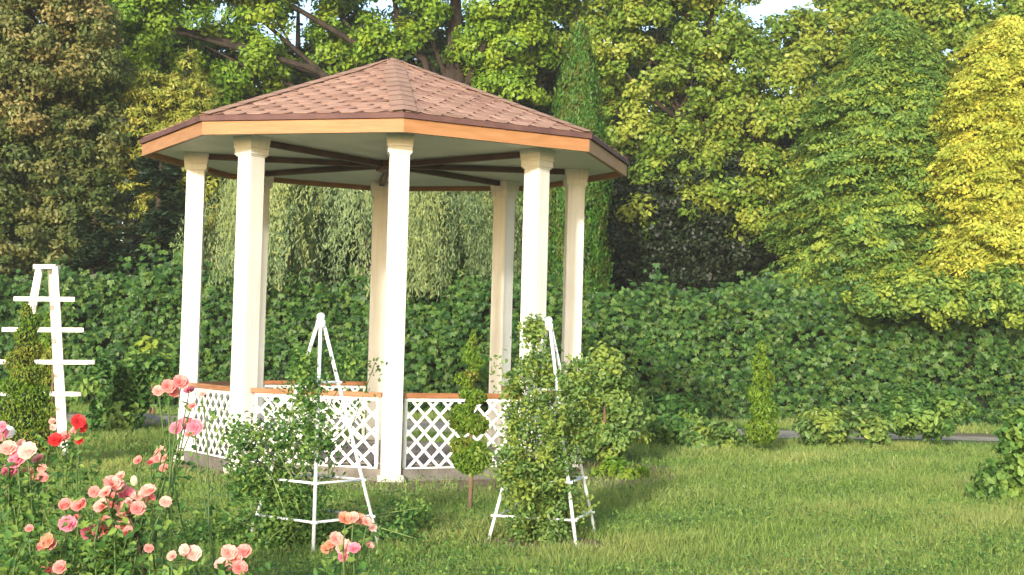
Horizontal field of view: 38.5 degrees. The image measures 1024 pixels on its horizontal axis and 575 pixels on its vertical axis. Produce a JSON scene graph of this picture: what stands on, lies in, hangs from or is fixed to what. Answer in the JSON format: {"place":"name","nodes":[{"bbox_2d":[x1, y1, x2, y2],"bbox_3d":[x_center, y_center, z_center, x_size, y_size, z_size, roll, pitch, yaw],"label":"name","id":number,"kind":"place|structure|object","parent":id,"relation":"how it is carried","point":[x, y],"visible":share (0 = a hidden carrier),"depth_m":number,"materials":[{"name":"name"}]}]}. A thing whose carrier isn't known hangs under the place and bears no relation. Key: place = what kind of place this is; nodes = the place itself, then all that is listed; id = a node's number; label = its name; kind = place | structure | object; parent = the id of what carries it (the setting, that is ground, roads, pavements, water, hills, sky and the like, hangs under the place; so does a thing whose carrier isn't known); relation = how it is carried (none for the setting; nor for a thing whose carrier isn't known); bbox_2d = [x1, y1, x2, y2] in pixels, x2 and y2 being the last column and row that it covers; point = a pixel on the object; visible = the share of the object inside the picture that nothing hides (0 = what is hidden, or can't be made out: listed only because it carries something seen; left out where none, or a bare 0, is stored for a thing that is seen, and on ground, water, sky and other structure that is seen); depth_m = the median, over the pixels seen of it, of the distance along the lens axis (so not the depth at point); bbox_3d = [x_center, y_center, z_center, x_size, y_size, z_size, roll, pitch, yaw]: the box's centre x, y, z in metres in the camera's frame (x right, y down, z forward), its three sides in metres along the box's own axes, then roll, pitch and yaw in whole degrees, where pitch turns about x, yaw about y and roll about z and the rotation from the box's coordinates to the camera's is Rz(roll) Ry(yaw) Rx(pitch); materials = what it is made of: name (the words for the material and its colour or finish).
{"place":"outdoors","nodes":[
{"label":"outdoors","id":0,"kind":"place"},
{"bbox_2d":[1,409,1022,574],"bbox_3d":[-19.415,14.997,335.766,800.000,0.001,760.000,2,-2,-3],"label":"ground","id":1,"kind":"structure","parent":0,"point":[72,412],"depth_m":11.98,"materials":[{"name":"soil"}]},
{"bbox_2d":[0,303,62,460],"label":"cone topiary","id":2,"kind":"object","parent":1,"relation":"on","point":[28,396],"visible":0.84,"depth_m":14.50,"materials":[{"name":"green plant"}]},
{"bbox_2d":[0,421,80,574],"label":"rose bush","id":3,"kind":"object","parent":1,"relation":"on","point":[18,453],"visible":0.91,"depth_m":6.16,"materials":[{"name":"pink plant"}]},
{"bbox_2d":[0,264,94,455],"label":"wooden trellis","id":4,"kind":"object","parent":1,"relation":"on","point":[56,330],"visible":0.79,"depth_m":16.02,"materials":[{"name":"white paint"}]},
{"bbox_2d":[1,414,101,574],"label":"rose bush","id":5,"kind":"object","parent":1,"relation":"on","point":[78,423],"visible":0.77,"depth_m":8.14,"materials":[{"name":"red plant"}]},
{"bbox_2d":[36,309,69,431],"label":"cone topiary","id":6,"kind":"object","parent":1,"relation":"on","point":[48,381],"visible":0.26,"depth_m":18.88,"materials":[{"name":"green plant"}]},
{"bbox_2d":[0,0,127,167],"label":"ash tree","id":7,"kind":"object","parent":1,"relation":"on","point":[43,47],"visible":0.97,"depth_m":29.45,"materials":[{"name":"green plant"}]},
{"bbox_2d":[0,0,151,288],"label":"hornbeam tree","id":8,"kind":"object","parent":1,"relation":"on","point":[51,215],"visible":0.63,"depth_m":30.23,"materials":[{"name":"green plant"}]},
{"bbox_2d":[0,524,175,574],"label":"rose bush","id":9,"kind":"object","parent":1,"relation":"on","point":[53,565],"visible":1,"depth_m":5.90,"materials":[{"name":"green plant"}]},
{"bbox_2d":[62,209,122,402],"bbox_3d":[-8.580,0.548,29.606,2.566,4.308,2.640,2,-2,-3],"label":"spruce tree","id":10,"kind":"object","parent":1,"relation":"on","point":[102,247],"visible":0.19,"depth_m":29.78,"materials":[{"name":"green plant"}]},
{"bbox_2d":[22,471,184,574],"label":"rose bush","id":11,"kind":"object","parent":1,"relation":"on","point":[119,495],"visible":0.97,"depth_m":6.05,"materials":[{"name":"pink plant"}]},
{"bbox_2d":[70,347,179,431],"bbox_3d":[-5.504,1.485,21.028,1.559,1.284,1.053,2,-2,-3],"label":"garden shrub","id":12,"kind":"object","parent":1,"relation":"on","point":[134,377],"visible":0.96,"depth_m":20.84,"materials":[{"name":"green plant"}]},
{"bbox_2d":[89,445,192,573],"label":"rose bush","id":13,"kind":"object","parent":1,"relation":"on","point":[138,459],"visible":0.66,"depth_m":7.57,"materials":[{"name":"green plant"}]},
{"bbox_2d":[137,413,153,425],"bbox_3d":[-5.545,2.045,22.189,0.474,0.279,0.375,2,-2,-3],"label":"garden stone","id":14,"kind":"object","parent":1,"relation":"on","point":[149,416],"visible":0.32,"depth_m":22.06,"materials":[{"name":"grey stone"}]},
{"bbox_2d":[121,335,173,415],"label":"garden shrub","id":15,"kind":"object","parent":1,"relation":"on","point":[140,346],"visible":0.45,"depth_m":23.84,"materials":[{"name":"green plant"}]},
{"bbox_2d":[114,156,186,336],"bbox_3d":[-7.173,-0.093,30.184,3.363,5.766,3.350,2,-2,-3],"label":"spruce tree","id":16,"kind":"object","parent":1,"relation":"on","point":[162,220],"visible":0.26,"depth_m":29.93,"materials":[{"name":"green plant"}]},
{"bbox_2d":[151,416,160,426],"bbox_3d":[-5.423,2.056,22.196,0.374,0.232,0.312,0,-3,32],"label":"garden stone","id":17,"kind":"object","parent":1,"relation":"on","point":[157,419],"visible":0.36,"depth_m":22.08,"materials":[{"name":"grey stone"}]},
{"bbox_2d":[104,46,232,257],"bbox_3d":[-7.108,-1.256,31.049,3.167,7.812,1.743,2,-2,-3],"label":"larch tree","id":18,"kind":"object","parent":1,"relation":"on","point":[149,103],"visible":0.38,"depth_m":30.99,"materials":[{"name":"green plant"}]},
{"bbox_2d":[124,374,248,574],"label":"rose bush","id":19,"kind":"object","parent":1,"relation":"on","point":[191,426],"visible":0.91,"depth_m":7.34,"materials":[{"name":"pink plant"}]},
{"bbox_2d":[143,543,275,574],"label":"rose bush","id":20,"kind":"object","parent":1,"relation":"on","point":[235,558],"visible":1,"depth_m":5.99,"materials":[{"name":"pink plant"}]},
{"bbox_2d":[173,340,439,551],"bbox_3d":[-1.219,1.076,9.768,1.968,1.460,1.082,3,-3,-25],"label":"climbing plant","id":21,"kind":"object","parent":1,"relation":"on","point":[274,531],"visible":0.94,"depth_m":9.53,"materials":[{"name":"green plant"}]},
{"bbox_2d":[250,313,378,554],"bbox_3d":[-1.285,0.951,9.670,0.643,1.571,0.643,0,-3,38],"label":"obelisk trellis","id":22,"kind":"object","parent":1,"relation":"on","point":[320,322],"visible":0.69,"depth_m":9.65,"materials":[{"name":"white paint"}]},
{"bbox_2d":[256,546,376,552],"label":"soil","id":23,"kind":"structure","parent":1,"relation":"on","point":[306,548],"depth_m":9.44,"materials":[{"name":"brown soil"}]},
{"bbox_2d":[88,0,580,279],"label":"oak tree","id":24,"kind":"object","parent":1,"relation":"on","point":[465,63],"visible":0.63,"depth_m":36.66,"materials":[{"name":"green plant"}]},
{"bbox_2d":[170,178,522,300],"bbox_3d":[-3.036,-0.406,30.744,8.147,6.317,7.275,2,-2,-3],"label":"willow tree","id":25,"kind":"object","parent":1,"relation":"on","point":[433,216],"visible":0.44,"depth_m":28.98,"materials":[{"name":"green plant"}]},
{"bbox_2d":[313,511,397,574],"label":"rose bush","id":26,"kind":"object","parent":1,"relation":"on","point":[342,544],"visible":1,"depth_m":6.34,"materials":[{"name":"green plant"}]},
{"bbox_2d":[139,58,630,481],"bbox_3d":[-1.424,-0.286,16.630,5.238,4.676,5.238,1,-3,15],"label":"gazebo","id":27,"kind":"object","parent":1,"relation":"on","point":[390,133],"visible":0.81,"depth_m":15.26,"materials":[{"name":"wood"}]},
{"bbox_2d":[104,461,719,500],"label":"soil","id":28,"kind":"structure","parent":1,"relation":"on","point":[485,481],"depth_m":14.48,"materials":[{"name":"brown soil"}]},
{"bbox_2d":[568,341,655,464],"bbox_3d":[1.164,1.372,16.972,1.070,1.502,0.934,2,-2,-3],"label":"garden shrub","id":29,"kind":"object","parent":28,"relation":"on","point":[622,409],"visible":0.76,"depth_m":16.77,"materials":[{"name":"green plant"}]},
{"bbox_2d":[590,454,649,479],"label":"garden shrub","id":30,"kind":"object","parent":28,"relation":"on","point":[617,463],"visible":0.94,"depth_m":15.44,"materials":[{"name":"green plant"}]},
{"bbox_2d":[87,0,772,292],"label":"lime tree","id":31,"kind":"object","parent":1,"relation":"on","point":[546,79],"visible":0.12,"depth_m":40.26,"materials":[{"name":"green plant"}]},
{"bbox_2d":[448,329,492,510],"bbox_3d":[-0.332,1.091,11.868,0.378,1.522,0.364,2,-2,-3],"label":"spiral topiary","id":32,"kind":"object","parent":1,"relation":"on","point":[464,418],"visible":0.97,"depth_m":11.79,"materials":[{"name":"green plant"}]},
{"bbox_2d":[0,22,968,309],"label":"woods","id":33,"kind":"object","parent":1,"relation":"on","point":[138,240],"visible":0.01,"depth_m":48.63,"materials":[{"name":"green plant"}]},
{"bbox_2d":[489,191,523,277],"bbox_3d":[0.063,-0.066,31.892,1.409,5.881,1.062,2,-2,-3],"label":"columnar thuja","id":34,"kind":"object","parent":1,"relation":"on","point":[521,195],"visible":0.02,"depth_m":31.76,"materials":[{"name":"green plant"}]},
{"bbox_2d":[0,233,1023,427],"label":"vine hedge","id":35,"kind":"object","parent":1,"relation":"on","point":[705,351],"visible":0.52,"depth_m":28.70,"materials":[{"name":"green plant"}]},
{"bbox_2d":[839,261,1023,331],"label":"garden shrub","id":36,"kind":"object","parent":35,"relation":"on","point":[917,294],"visible":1,"depth_m":28.08,"materials":[{"name":"green plant"}]},
{"bbox_2d":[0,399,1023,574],"bbox_3d":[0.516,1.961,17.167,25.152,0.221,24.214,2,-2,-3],"label":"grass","id":37,"kind":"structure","parent":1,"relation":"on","point":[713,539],"depth_m":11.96,"materials":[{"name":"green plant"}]},
{"bbox_2d":[465,312,608,545],"bbox_3d":[0.286,0.984,10.219,0.840,1.618,1.168,0,-3,40],"label":"climbing plant","id":38,"kind":"object","parent":1,"relation":"on","point":[541,495],"visible":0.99,"depth_m":10.08,"materials":[{"name":"green plant"}]},
{"bbox_2d":[465,537,615,549],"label":"soil","id":39,"kind":"structure","parent":1,"relation":"on","point":[592,540],"depth_m":10.10,"materials":[{"name":"brown soil"}]},
{"bbox_2d":[487,317,595,545],"bbox_3d":[0.241,1.007,10.399,0.659,1.601,0.659,1,-3,16],"label":"obelisk trellis","id":40,"kind":"object","parent":1,"relation":"on","point":[549,324],"visible":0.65,"depth_m":10.33,"materials":[{"name":"white paint"}]},
{"bbox_2d":[547,20,614,306],"bbox_3d":[1.314,-1.360,29.928,1.699,8.365,1.306,2,-2,-3],"label":"columnar thuja","id":41,"kind":"object","parent":1,"relation":"on","point":[579,101],"visible":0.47,"depth_m":29.77,"materials":[{"name":"green plant"}]},
{"bbox_2d":[637,392,719,445],"bbox_3d":[2.411,1.892,21.005,1.193,0.778,0.988,3,-3,-34],"label":"perennial clump","id":42,"kind":"object","parent":1,"relation":"on","point":[673,421],"visible":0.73,"depth_m":20.82,"materials":[{"name":"green plant"}]},
{"bbox_2d":[542,0,832,298],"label":"oak tree","id":43,"kind":"object","parent":1,"relation":"on","point":[716,128],"visible":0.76,"depth_m":36.19,"materials":[{"name":"green plant"}]},
{"bbox_2d":[677,419,750,450],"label":"perennial clump","id":44,"kind":"object","parent":1,"relation":"on","point":[729,434],"visible":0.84,"depth_m":19.88,"materials":[{"name":"green plant"}]},
{"bbox_2d":[602,147,826,304],"bbox_3d":[4.632,-0.116,34.836,6.470,6.467,3.013,2,-2,-3],"label":"yew tree","id":45,"kind":"object","parent":1,"relation":"on","point":[682,252],"visible":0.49,"depth_m":34.04,"materials":[{"name":"green plant"}]},
{"bbox_2d":[743,339,779,445],"bbox_3d":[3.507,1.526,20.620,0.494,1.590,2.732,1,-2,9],"label":"cone topiary","id":46,"kind":"object","parent":1,"relation":"on","point":[762,425],"visible":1,"depth_m":19.41,"materials":[{"name":"green plant"}]},
{"bbox_2d":[789,402,895,447],"bbox_3d":[4.812,2.021,21.521,1.495,0.723,1.194,2,-2,-3],"label":"perennial clump","id":47,"kind":"object","parent":1,"relation":"on","point":[872,428],"visible":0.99,"depth_m":21.21,"materials":[{"name":"green plant"}]},
{"bbox_2d":[746,8,973,318],"bbox_3d":[8.489,-1.586,32.116,6.344,9.376,4.059,2,-2,-3],"label":"cypress tree","id":48,"kind":"object","parent":1,"relation":"on","point":[868,166],"visible":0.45,"depth_m":31.43,"materials":[{"name":"green plant"}]},
{"bbox_2d":[758,0,1023,113],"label":"oak tree","id":49,"kind":"object","parent":1,"relation":"on","point":[952,25],"visible":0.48,"depth_m":40.97,"materials":[{"name":"green plant"}]},
{"bbox_2d":[875,380,978,442],"bbox_3d":[6.216,1.858,21.955,1.485,0.934,1.167,2,-2,-3],"label":"perennial clump","id":50,"kind":"object","parent":1,"relation":"on","point":[909,416],"visible":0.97,"depth_m":21.81,"materials":[{"name":"green plant"}]},
{"bbox_2d":[894,15,1023,371],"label":"cypress tree","id":51,"kind":"object","parent":1,"relation":"on","point":[988,182],"visible":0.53,"depth_m":30.52,"materials":[{"name":"yellow plant"}]},
{"bbox_2d":[965,402,1023,500],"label":"garden shrub","id":52,"kind":"object","parent":1,"relation":"on","point":[1008,479],"visible":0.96,"depth_m":13.88,"materials":[{"name":"green plant"}]},
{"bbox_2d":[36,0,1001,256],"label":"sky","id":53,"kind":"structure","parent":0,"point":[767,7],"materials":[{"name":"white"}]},
{"bbox_2d":[67,415,998,440],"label":"path","id":54,"kind":"structure","parent":0,"point":[441,424],"depth_m":24.93,"materials":[{"name":"grey stone"}]}
]}

